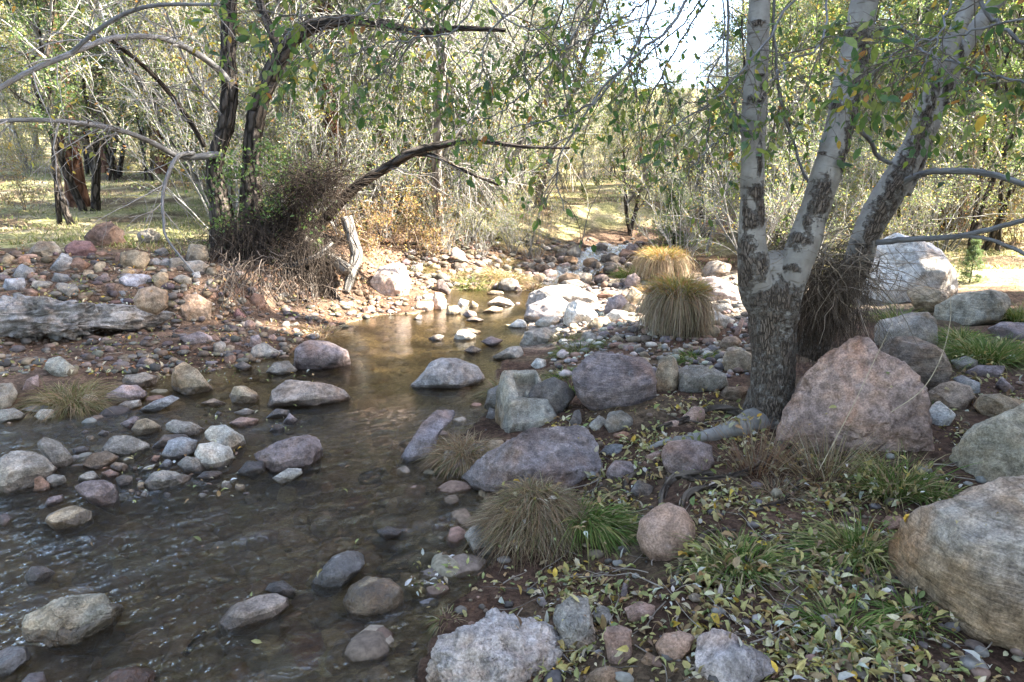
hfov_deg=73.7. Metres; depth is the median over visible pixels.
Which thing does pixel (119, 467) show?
cobble
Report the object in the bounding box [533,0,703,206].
bare tree
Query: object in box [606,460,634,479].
cobble
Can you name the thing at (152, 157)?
yellow shrub
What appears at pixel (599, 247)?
cobble
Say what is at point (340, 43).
weeping tree
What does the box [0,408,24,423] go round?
cobble
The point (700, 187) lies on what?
dark tree
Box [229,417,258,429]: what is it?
cobble
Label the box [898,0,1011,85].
pine tree
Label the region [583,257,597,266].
cobble
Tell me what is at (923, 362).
boulder
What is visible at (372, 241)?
orange shrub
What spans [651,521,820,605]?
grass tuft
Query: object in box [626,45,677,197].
slim sapling
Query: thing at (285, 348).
bank pebbles
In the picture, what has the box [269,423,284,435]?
cobble
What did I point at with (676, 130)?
thicket shrub
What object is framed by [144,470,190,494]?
stream rock
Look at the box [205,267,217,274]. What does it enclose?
cobble
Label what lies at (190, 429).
stream rock
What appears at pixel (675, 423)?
cobble
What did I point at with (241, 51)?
gold tree
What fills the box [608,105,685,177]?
thicket shrub
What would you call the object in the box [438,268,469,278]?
grass tuft
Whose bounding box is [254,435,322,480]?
stream rock
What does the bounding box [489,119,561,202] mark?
thicket shrub
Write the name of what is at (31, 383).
cobble
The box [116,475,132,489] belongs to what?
cobble
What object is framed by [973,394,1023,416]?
cobble
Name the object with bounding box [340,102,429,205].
thicket shrub
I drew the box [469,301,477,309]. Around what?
cobble
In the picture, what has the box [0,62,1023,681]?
ground
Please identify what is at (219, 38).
weeping tree
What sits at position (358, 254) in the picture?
driftwood log
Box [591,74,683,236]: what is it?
dark tree
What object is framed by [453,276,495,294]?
grass tuft
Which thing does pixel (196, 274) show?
cobble
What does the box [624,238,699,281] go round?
grass tussock
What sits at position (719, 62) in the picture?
weeping tree
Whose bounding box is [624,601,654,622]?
cobble
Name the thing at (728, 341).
cobble
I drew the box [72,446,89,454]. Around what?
cobble
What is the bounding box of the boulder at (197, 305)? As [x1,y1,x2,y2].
[179,294,211,321]
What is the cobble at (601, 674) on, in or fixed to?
on the ground at (600, 228)
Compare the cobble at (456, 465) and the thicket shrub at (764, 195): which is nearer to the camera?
the cobble at (456, 465)
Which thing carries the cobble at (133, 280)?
on the ground at (600, 228)
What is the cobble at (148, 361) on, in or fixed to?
on the ground at (600, 228)
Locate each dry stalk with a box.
[216,592,269,604]
[819,323,892,469]
[891,297,950,412]
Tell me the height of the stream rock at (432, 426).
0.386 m
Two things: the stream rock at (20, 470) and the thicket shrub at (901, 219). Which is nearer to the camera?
the stream rock at (20, 470)
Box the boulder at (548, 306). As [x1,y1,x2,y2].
[524,296,567,321]
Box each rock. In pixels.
[0,450,56,501]
[0,646,30,681]
[21,593,123,656]
[22,672,46,681]
[24,566,54,585]
[37,437,75,474]
[45,505,93,536]
[74,480,119,515]
[82,451,118,470]
[101,666,157,681]
[102,435,150,457]
[105,385,146,404]
[118,400,141,409]
[122,372,157,389]
[131,418,160,440]
[139,395,178,413]
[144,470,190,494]
[162,437,196,463]
[166,419,204,441]
[171,362,215,400]
[177,456,205,476]
[194,442,233,472]
[196,471,222,482]
[204,424,245,459]
[218,593,288,636]
[229,386,259,407]
[236,460,265,479]
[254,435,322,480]
[265,580,296,599]
[267,379,352,415]
[272,468,302,487]
[294,340,350,378]
[311,550,364,596]
[343,576,403,624]
[377,526,401,540]
[397,409,454,466]
[409,358,484,396]
[413,315,421,321]
[428,334,443,342]
[453,329,475,343]
[457,327,480,336]
[463,310,477,318]
[464,345,481,355]
[465,316,482,324]
[481,336,502,348]
[494,370,556,432]
[508,319,526,329]
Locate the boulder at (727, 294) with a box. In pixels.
[695,276,739,300]
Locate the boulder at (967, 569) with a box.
[888,475,1023,652]
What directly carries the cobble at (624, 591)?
on the ground at (600, 228)
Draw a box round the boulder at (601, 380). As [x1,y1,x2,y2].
[572,351,656,410]
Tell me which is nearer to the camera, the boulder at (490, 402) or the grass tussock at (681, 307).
the boulder at (490, 402)
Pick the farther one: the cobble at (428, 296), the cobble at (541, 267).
the cobble at (541, 267)
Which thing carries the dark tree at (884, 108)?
on the ground at (600, 228)
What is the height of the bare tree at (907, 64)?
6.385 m
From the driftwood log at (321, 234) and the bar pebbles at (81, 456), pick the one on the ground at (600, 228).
the bar pebbles at (81, 456)
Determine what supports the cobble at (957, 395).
on the ground at (600, 228)
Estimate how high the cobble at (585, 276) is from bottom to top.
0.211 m
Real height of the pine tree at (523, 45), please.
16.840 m
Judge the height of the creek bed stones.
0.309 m
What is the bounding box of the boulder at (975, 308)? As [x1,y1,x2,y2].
[933,289,1010,325]
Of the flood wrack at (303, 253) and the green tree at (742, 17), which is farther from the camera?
the green tree at (742, 17)
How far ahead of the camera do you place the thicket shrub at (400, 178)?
11.41 m
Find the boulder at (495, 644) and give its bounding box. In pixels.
[425,607,562,681]
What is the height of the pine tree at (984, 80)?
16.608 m
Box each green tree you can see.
[0,0,153,224]
[0,1,42,117]
[0,1,76,157]
[30,0,116,174]
[31,0,150,180]
[63,0,154,170]
[92,0,172,180]
[107,0,238,123]
[126,1,195,160]
[463,4,531,196]
[485,0,580,200]
[588,73,641,165]
[588,95,628,173]
[593,80,639,179]
[634,91,661,153]
[656,89,683,166]
[678,99,712,147]
[691,0,841,241]
[769,0,838,181]
[769,0,883,186]
[812,0,987,231]
[877,0,1010,235]
[889,0,960,167]
[915,0,1023,255]
[941,0,1023,250]
[947,16,1023,228]
[949,37,1023,217]
[950,10,1023,196]
[954,76,1018,106]
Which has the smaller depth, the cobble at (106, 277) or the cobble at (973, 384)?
the cobble at (973, 384)
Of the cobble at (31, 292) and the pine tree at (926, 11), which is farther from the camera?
the pine tree at (926, 11)
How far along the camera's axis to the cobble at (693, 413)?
3.83 m
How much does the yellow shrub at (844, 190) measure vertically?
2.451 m
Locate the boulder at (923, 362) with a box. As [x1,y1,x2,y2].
[879,335,951,388]
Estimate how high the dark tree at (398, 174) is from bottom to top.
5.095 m
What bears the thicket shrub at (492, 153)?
on the ground at (600, 228)
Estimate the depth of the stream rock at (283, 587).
2.61 m
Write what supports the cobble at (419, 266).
on the ground at (600, 228)
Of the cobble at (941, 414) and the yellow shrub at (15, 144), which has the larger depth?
the yellow shrub at (15, 144)
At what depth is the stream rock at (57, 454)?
3.81 m
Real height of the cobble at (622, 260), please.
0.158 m
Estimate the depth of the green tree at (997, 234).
11.25 m
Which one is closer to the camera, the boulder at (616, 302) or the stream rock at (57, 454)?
the stream rock at (57, 454)
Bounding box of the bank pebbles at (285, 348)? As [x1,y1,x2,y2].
[0,250,448,375]
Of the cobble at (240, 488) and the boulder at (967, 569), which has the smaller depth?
the boulder at (967, 569)
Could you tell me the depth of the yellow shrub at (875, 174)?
13.92 m
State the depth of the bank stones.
11.73 m
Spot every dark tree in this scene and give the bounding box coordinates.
[0,0,150,210]
[45,25,153,177]
[115,11,214,172]
[354,67,423,202]
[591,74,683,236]
[671,56,783,237]
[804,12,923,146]
[854,46,913,177]
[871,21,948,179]
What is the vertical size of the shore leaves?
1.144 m
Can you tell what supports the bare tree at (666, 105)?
on the ground at (600, 228)
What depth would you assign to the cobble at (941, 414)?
3.55 m
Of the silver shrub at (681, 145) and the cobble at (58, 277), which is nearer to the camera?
the cobble at (58, 277)
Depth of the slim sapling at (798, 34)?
11.57 m
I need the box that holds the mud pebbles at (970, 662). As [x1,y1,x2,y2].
[454,376,1023,681]
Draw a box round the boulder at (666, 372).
[655,354,677,391]
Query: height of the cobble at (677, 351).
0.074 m
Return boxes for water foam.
[14,637,44,646]
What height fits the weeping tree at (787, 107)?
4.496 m
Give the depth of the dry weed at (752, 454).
3.25 m
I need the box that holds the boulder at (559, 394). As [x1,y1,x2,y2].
[528,377,574,413]
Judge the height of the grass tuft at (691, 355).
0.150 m
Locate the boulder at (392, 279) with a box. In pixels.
[370,262,409,295]
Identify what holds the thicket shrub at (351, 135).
on the ground at (600, 228)
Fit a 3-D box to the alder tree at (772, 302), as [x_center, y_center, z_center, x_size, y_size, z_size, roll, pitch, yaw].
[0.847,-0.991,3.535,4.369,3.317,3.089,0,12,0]
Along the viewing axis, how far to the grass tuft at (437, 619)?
2.42 m
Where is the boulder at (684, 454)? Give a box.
[661,439,714,473]
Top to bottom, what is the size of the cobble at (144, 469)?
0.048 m
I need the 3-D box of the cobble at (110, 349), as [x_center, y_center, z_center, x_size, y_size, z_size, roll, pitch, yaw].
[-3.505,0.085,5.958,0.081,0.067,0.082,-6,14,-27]
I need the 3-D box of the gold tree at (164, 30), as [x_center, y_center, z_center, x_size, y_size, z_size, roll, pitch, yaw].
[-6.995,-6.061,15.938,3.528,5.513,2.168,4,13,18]
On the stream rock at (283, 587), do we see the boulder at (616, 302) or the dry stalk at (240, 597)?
the dry stalk at (240, 597)
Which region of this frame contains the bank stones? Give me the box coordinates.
[401,236,645,291]
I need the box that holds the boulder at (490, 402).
[484,385,497,410]
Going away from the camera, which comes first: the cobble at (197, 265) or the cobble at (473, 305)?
the cobble at (197, 265)
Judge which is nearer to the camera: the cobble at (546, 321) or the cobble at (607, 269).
the cobble at (546, 321)
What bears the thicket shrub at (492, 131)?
on the ground at (600, 228)
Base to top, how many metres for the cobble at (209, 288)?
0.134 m
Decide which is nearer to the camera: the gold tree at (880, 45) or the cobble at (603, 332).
the cobble at (603, 332)
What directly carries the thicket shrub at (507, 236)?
on the ground at (600, 228)
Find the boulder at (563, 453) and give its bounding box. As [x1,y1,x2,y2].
[462,425,602,493]
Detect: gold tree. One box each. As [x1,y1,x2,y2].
[0,0,131,144]
[0,1,89,168]
[0,9,33,159]
[102,0,217,174]
[110,0,293,183]
[129,0,254,164]
[131,0,352,215]
[135,1,267,142]
[192,0,366,159]
[194,0,365,196]
[362,16,477,203]
[455,0,545,193]
[476,0,549,178]
[570,109,608,173]
[688,0,780,164]
[768,0,848,186]
[774,0,907,153]
[799,0,922,178]
[819,0,926,134]
[819,8,916,171]
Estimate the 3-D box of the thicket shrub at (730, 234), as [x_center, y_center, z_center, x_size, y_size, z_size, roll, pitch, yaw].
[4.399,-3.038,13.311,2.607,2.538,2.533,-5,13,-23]
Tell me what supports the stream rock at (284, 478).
on the water at (257, 437)
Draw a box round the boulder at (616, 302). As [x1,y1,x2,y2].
[604,294,626,312]
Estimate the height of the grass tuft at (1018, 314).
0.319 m
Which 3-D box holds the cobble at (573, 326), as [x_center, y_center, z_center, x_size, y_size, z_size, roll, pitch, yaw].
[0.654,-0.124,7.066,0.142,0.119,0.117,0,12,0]
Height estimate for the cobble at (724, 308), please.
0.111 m
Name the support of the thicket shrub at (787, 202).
on the ground at (600, 228)
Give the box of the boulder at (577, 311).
[563,299,597,326]
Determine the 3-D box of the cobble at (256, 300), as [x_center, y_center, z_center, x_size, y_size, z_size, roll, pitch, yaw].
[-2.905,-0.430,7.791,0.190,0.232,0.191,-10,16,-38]
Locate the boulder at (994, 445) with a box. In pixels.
[949,402,1023,482]
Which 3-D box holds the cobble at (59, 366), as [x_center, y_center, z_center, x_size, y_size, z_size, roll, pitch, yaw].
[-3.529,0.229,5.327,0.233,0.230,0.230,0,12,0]
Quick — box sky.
[7,0,892,87]
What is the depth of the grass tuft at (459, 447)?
3.83 m
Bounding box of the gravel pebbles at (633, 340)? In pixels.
[548,274,751,377]
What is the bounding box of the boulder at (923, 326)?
[874,312,937,345]
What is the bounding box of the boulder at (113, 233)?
[83,221,126,245]
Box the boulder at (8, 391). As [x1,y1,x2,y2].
[0,382,17,408]
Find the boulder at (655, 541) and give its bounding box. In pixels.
[636,502,695,560]
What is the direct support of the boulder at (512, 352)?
on the ground at (600, 228)
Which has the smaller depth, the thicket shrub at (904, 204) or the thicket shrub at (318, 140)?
the thicket shrub at (904, 204)
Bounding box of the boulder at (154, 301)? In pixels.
[133,286,167,314]
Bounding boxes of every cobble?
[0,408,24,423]
[0,513,10,527]
[1,253,14,263]
[3,278,25,289]
[12,264,34,278]
[17,255,30,264]
[22,374,38,390]
[22,405,51,411]
[24,288,37,295]
[31,281,52,288]
[34,409,54,420]
[34,476,49,496]
[44,494,63,508]
[45,356,73,376]
[46,474,67,489]
[50,253,72,271]
[51,273,71,282]
[55,282,78,296]
[70,257,89,269]
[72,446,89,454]
[78,471,100,483]
[81,394,100,404]
[83,270,94,276]
[86,436,93,442]
[93,261,105,271]
[94,274,110,281]
[95,250,106,255]
[98,430,108,437]
[101,469,118,480]
[105,283,114,288]
[105,347,114,351]
[110,462,128,473]
[115,252,119,260]
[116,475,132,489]
[119,274,151,286]
[120,250,149,268]
[120,416,140,430]
[121,268,134,273]
[128,489,135,494]
[137,482,144,490]
[140,464,155,473]
[140,491,147,498]
[144,358,154,364]
[149,455,159,463]
[150,258,160,264]
[152,271,168,288]
[152,434,189,449]
[154,248,168,255]
[159,258,168,265]
[159,459,171,470]
[163,492,171,499]
[169,256,184,267]
[173,274,191,283]
[179,331,212,344]
[183,260,208,272]
[186,243,208,261]
[192,271,200,277]
[198,493,206,498]
[202,398,226,408]
[204,283,219,291]
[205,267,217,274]
[207,292,218,300]
[211,334,220,340]
[213,341,225,352]
[221,480,231,491]
[224,355,235,363]
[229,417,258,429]
[233,308,245,317]
[234,361,252,373]
[234,408,253,416]
[235,484,244,492]
[243,320,254,328]
[249,293,266,309]
[250,335,261,346]
[251,342,280,358]
[265,409,289,421]
[266,361,296,378]
[268,334,276,340]
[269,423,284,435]
[281,321,289,326]
[283,413,297,426]
[353,288,363,296]
[362,305,374,312]
[369,300,375,305]
[410,264,423,272]
[415,301,433,311]
[422,294,433,299]
[432,292,445,311]
[436,279,450,295]
[443,450,455,460]
[445,305,461,317]
[451,247,464,261]
[451,459,465,472]
[453,262,464,269]
[457,299,468,307]
[463,443,488,457]
[464,524,494,558]
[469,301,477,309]
[482,306,502,314]
[486,408,494,418]
[487,290,503,295]
[487,297,514,307]
[487,440,503,448]
[500,278,517,293]
[513,284,521,293]
[531,358,545,368]
[533,273,545,283]
[534,316,559,326]
[535,264,548,271]
[543,269,556,280]
[543,277,550,282]
[545,256,556,262]
[554,252,567,257]
[557,248,566,252]
[557,273,579,282]
[558,262,569,267]
[559,268,568,273]
[559,339,567,343]
[560,279,585,287]
[563,256,577,265]
[566,247,581,256]
[568,244,580,249]
[568,323,579,329]
[569,265,578,271]
[569,410,581,425]
[577,273,591,279]
[577,341,588,346]
[581,332,596,341]
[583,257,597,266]
[585,666,621,681]
[587,317,610,328]
[588,261,601,270]
[589,415,605,430]
[593,606,612,625]
[594,274,608,283]
[596,244,607,250]
[596,289,613,297]
[598,331,609,335]
[599,254,607,265]
[600,444,622,454]
[603,266,614,273]
[603,625,631,663]
[604,262,617,268]
[604,410,632,432]
[605,310,627,321]
[606,253,619,262]
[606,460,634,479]
[608,279,620,283]
[609,334,623,340]
[613,431,629,438]
[618,257,625,263]
[619,249,637,256]
[620,582,627,596]
[622,303,635,312]
[624,273,640,287]
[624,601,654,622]
[625,243,640,251]
[625,288,641,302]
[631,480,653,495]
[633,344,640,351]
[640,652,654,665]
[641,327,648,333]
[645,451,660,460]
[655,630,694,660]
[665,420,678,426]
[672,348,684,353]
[683,406,704,421]
[700,325,720,336]
[701,350,713,356]
[709,311,734,326]
[717,303,732,311]
[719,336,740,347]
[720,386,747,399]
[734,318,743,334]
[882,516,902,530]
[928,381,975,409]
[929,401,955,425]
[951,356,977,369]
[953,375,979,392]
[965,365,1004,376]
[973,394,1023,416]
[988,322,1023,339]
[995,376,1014,392]
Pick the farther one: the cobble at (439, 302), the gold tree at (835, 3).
the gold tree at (835, 3)
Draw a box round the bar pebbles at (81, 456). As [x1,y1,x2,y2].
[34,416,253,492]
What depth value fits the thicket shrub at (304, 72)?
10.24 m
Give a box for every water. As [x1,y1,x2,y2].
[0,289,531,681]
[523,242,625,291]
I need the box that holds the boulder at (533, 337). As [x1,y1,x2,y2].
[519,328,556,345]
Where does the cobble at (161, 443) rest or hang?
on the ground at (600, 228)
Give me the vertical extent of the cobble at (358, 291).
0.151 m
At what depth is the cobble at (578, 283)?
10.59 m
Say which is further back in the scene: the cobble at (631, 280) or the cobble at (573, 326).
the cobble at (631, 280)
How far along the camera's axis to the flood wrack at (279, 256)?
8.82 m
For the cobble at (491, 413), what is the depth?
4.57 m
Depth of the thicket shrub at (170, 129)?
27.16 m
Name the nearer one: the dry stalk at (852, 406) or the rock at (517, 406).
the dry stalk at (852, 406)
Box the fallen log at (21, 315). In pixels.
[0,293,173,340]
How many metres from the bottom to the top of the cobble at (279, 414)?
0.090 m
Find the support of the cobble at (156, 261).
on the ground at (600, 228)
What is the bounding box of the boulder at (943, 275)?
[862,233,958,303]
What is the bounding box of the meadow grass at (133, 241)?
[0,156,1023,269]
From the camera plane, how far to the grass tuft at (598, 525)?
2.82 m
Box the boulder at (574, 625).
[553,594,595,648]
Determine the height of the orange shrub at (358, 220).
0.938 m
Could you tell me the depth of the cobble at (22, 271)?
6.96 m
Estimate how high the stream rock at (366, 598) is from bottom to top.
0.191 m
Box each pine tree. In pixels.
[12,0,138,207]
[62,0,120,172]
[100,1,184,173]
[264,0,407,225]
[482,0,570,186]
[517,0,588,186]
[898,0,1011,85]
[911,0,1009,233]
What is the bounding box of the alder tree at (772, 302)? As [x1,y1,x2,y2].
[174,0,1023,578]
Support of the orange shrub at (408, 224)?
on the ground at (600, 228)
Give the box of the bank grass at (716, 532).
[498,284,1022,673]
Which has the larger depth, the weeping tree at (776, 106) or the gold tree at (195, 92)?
the weeping tree at (776, 106)
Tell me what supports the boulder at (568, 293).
on the ground at (600, 228)
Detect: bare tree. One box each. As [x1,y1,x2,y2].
[0,0,208,201]
[101,1,203,162]
[178,0,262,157]
[341,0,513,233]
[367,0,503,248]
[469,0,537,176]
[480,0,659,216]
[498,0,672,199]
[530,0,659,195]
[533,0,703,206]
[533,1,634,136]
[605,62,667,184]
[650,67,696,169]
[650,80,693,170]
[658,60,705,145]
[675,91,710,159]
[695,89,712,138]
[768,0,894,193]
[830,1,941,143]
[885,0,960,134]
[892,1,994,144]
[981,6,1023,216]
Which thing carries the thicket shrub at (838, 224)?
on the ground at (600, 228)
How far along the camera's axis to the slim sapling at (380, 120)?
12.17 m
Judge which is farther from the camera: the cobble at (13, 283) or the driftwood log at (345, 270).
the driftwood log at (345, 270)
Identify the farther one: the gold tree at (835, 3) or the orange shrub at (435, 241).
the gold tree at (835, 3)
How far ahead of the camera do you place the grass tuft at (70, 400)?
4.80 m
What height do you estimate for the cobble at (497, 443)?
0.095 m
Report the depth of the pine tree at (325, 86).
11.65 m
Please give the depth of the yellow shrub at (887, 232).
11.21 m
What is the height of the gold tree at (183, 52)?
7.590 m
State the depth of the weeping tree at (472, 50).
12.65 m
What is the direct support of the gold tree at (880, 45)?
on the ground at (600, 228)
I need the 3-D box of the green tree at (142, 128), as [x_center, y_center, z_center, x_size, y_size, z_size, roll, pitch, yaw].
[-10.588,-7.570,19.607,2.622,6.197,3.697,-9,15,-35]
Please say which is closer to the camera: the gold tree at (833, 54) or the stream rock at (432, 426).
the stream rock at (432, 426)
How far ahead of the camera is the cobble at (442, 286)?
10.24 m
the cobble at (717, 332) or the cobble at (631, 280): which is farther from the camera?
the cobble at (631, 280)
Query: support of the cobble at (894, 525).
on the ground at (600, 228)
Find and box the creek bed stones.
[0,294,528,681]
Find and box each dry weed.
[690,409,823,486]
[725,414,927,505]
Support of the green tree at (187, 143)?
on the ground at (600, 228)
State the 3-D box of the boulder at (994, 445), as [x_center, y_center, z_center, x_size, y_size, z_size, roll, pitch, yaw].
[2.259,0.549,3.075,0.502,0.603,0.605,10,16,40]
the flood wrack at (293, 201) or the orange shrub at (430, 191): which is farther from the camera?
the orange shrub at (430, 191)
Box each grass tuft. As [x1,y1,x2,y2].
[0,374,145,432]
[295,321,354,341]
[405,265,434,273]
[407,256,440,272]
[408,423,509,483]
[413,604,468,645]
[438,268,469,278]
[447,273,487,287]
[453,261,543,296]
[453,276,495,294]
[456,470,594,572]
[460,369,553,404]
[478,269,505,279]
[490,253,528,268]
[516,278,554,294]
[539,366,576,380]
[542,330,583,346]
[547,336,607,361]
[548,490,649,568]
[601,263,642,278]
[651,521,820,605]
[673,346,718,365]
[727,471,826,508]
[764,675,781,681]
[768,582,929,669]
[772,500,903,587]
[813,439,981,510]
[855,300,947,321]
[857,577,970,644]
[882,476,975,509]
[930,328,1023,376]
[937,324,998,342]
[1000,302,1023,322]
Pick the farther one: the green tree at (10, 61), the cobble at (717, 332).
the green tree at (10, 61)
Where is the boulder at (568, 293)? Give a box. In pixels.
[525,284,597,307]
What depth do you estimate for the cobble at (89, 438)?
4.23 m
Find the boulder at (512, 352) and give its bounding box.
[493,346,523,361]
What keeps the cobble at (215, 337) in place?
on the ground at (600, 228)
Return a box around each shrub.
[0,67,79,161]
[0,90,49,174]
[0,96,43,156]
[0,150,62,210]
[1,78,111,156]
[2,113,40,158]
[2,117,49,163]
[42,0,317,229]
[77,119,129,162]
[100,117,151,173]
[102,113,184,171]
[108,102,166,167]
[122,92,201,168]
[136,0,381,214]
[139,91,242,199]
[140,33,366,215]
[160,18,411,231]
[236,61,351,161]
[241,56,380,199]
[256,49,432,237]
[269,18,462,240]
[320,108,415,200]
[326,178,420,259]
[328,199,382,246]
[339,53,518,210]
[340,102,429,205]
[345,33,524,219]
[348,14,565,245]
[351,85,483,197]
[352,162,387,213]
[365,168,456,249]
[383,96,485,206]
[386,182,424,211]
[400,173,492,254]
[402,207,458,258]
[410,172,455,209]
[444,100,531,203]
[444,171,522,257]
[445,132,499,197]
[453,70,582,205]
[458,160,520,210]
[460,180,520,240]
[475,164,562,253]
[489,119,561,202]
[493,184,540,225]
[495,186,581,259]
[523,131,567,183]
[533,108,603,192]
[546,125,586,179]
[549,84,637,182]
[560,133,608,186]
[563,105,628,175]
[588,141,622,177]
[589,88,683,186]
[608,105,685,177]
[608,145,739,268]
[616,119,679,183]
[625,124,695,198]
[636,112,698,174]
[638,117,740,199]
[645,47,847,260]
[649,108,704,185]
[652,127,700,173]
[664,69,888,244]
[665,132,722,200]
[670,119,801,242]
[686,132,712,187]
[724,155,801,228]
[736,124,887,237]
[739,92,936,252]
[765,130,902,258]
[774,118,903,223]
[782,142,896,238]
[802,92,949,217]
[824,141,964,249]
[826,174,898,246]
[833,127,937,233]
[837,81,1023,254]
[837,168,935,237]
[846,105,1008,235]
[852,88,1023,250]
[872,108,1022,225]
[873,143,949,228]
[907,130,1023,243]
[920,146,1023,231]
[933,104,1022,206]
[946,179,1021,236]
[970,134,1023,236]
[976,115,1023,212]
[983,189,1023,245]
[1004,140,1023,219]
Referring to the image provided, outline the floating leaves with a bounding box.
[20,352,491,643]
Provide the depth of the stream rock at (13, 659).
2.20 m
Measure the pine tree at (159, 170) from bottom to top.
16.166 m
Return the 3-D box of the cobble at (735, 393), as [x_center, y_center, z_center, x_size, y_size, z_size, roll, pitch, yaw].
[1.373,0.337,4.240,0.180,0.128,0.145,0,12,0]
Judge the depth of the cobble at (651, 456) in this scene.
3.42 m
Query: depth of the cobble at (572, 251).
13.37 m
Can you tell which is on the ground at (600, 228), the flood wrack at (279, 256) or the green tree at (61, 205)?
the green tree at (61, 205)
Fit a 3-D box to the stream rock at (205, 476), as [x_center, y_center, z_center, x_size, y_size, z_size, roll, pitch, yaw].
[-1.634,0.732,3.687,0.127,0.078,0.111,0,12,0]
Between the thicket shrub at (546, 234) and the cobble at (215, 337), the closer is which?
the cobble at (215, 337)
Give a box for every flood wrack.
[161,200,299,279]
[183,184,364,277]
[226,131,382,244]
[227,218,348,299]
[229,193,381,302]
[247,115,392,238]
[279,267,354,302]
[731,211,834,300]
[738,221,935,355]
[768,205,968,350]
[796,264,899,383]
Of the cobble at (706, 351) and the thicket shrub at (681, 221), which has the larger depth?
the thicket shrub at (681, 221)
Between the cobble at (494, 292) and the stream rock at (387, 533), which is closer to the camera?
the stream rock at (387, 533)
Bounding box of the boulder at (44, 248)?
[28,241,63,256]
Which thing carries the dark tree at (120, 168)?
on the ground at (600, 228)
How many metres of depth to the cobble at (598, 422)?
3.91 m
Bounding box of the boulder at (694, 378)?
[677,365,728,392]
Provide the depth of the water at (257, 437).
3.06 m
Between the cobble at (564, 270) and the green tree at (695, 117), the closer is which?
the cobble at (564, 270)
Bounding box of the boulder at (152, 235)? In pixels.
[137,228,160,242]
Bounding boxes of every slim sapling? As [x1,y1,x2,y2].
[131,0,254,102]
[178,0,263,197]
[373,41,435,237]
[523,74,618,255]
[578,136,629,246]
[602,84,655,200]
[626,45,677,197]
[705,1,843,250]
[709,0,847,246]
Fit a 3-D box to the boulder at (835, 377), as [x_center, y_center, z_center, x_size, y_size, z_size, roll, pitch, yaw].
[1.743,0.328,3.461,0.721,0.704,0.404,6,14,27]
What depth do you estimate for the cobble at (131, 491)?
3.49 m
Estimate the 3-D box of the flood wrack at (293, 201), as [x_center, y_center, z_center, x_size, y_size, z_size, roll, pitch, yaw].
[-2.694,-1.927,9.083,1.771,1.718,1.997,5,13,22]
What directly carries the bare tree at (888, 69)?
on the ground at (600, 228)
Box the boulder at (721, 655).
[695,628,775,681]
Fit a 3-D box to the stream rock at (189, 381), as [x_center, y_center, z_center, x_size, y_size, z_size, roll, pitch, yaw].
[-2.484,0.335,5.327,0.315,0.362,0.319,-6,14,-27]
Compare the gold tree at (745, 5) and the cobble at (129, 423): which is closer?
the cobble at (129, 423)
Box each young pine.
[645,168,696,246]
[953,239,987,282]
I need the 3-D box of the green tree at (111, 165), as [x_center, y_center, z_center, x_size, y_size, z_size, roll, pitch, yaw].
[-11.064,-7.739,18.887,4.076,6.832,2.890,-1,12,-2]
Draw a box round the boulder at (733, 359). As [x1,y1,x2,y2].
[722,349,751,372]
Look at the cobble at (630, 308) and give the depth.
7.26 m
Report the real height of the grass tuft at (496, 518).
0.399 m
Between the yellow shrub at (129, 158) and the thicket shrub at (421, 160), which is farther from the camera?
the yellow shrub at (129, 158)
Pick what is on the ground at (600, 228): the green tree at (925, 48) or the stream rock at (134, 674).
the green tree at (925, 48)
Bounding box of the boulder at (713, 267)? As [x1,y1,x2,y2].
[701,260,730,276]
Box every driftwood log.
[183,625,215,656]
[297,234,352,274]
[310,228,334,241]
[341,215,362,294]
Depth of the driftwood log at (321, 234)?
9.13 m
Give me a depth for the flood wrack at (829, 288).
3.88 m
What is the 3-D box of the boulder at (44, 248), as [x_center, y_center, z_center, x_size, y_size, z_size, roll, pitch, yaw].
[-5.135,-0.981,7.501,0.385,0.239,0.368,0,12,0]
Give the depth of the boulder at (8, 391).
4.76 m
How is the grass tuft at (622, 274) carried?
on the ground at (600, 228)
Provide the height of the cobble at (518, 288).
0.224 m
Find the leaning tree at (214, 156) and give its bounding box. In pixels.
[0,0,589,320]
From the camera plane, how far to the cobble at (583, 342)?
5.99 m
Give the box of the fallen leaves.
[471,332,1023,681]
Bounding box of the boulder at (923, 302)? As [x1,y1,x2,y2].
[907,286,948,311]
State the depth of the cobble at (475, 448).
3.87 m
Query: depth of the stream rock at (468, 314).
8.37 m
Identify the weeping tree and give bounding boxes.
[139,0,368,213]
[173,0,343,144]
[238,0,504,212]
[239,0,408,170]
[290,0,476,214]
[294,0,593,231]
[337,0,510,210]
[340,0,538,214]
[427,0,613,213]
[448,23,537,202]
[454,24,545,148]
[667,4,799,193]
[712,53,823,195]
[716,39,816,162]
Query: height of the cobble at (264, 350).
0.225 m
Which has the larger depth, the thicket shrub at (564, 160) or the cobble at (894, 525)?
the thicket shrub at (564, 160)
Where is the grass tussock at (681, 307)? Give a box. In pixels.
[608,265,746,348]
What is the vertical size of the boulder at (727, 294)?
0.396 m
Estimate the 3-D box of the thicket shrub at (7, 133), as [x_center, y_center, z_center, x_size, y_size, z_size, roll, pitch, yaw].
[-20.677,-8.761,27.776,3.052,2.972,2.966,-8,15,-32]
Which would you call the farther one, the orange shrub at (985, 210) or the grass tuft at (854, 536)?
the orange shrub at (985, 210)
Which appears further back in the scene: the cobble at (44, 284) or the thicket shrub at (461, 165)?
the thicket shrub at (461, 165)
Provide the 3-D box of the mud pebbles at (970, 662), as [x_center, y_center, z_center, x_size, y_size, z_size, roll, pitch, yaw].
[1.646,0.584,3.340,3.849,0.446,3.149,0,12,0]
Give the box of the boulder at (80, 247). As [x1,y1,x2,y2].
[64,240,96,256]
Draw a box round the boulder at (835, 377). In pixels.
[774,336,934,451]
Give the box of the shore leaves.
[0,237,452,378]

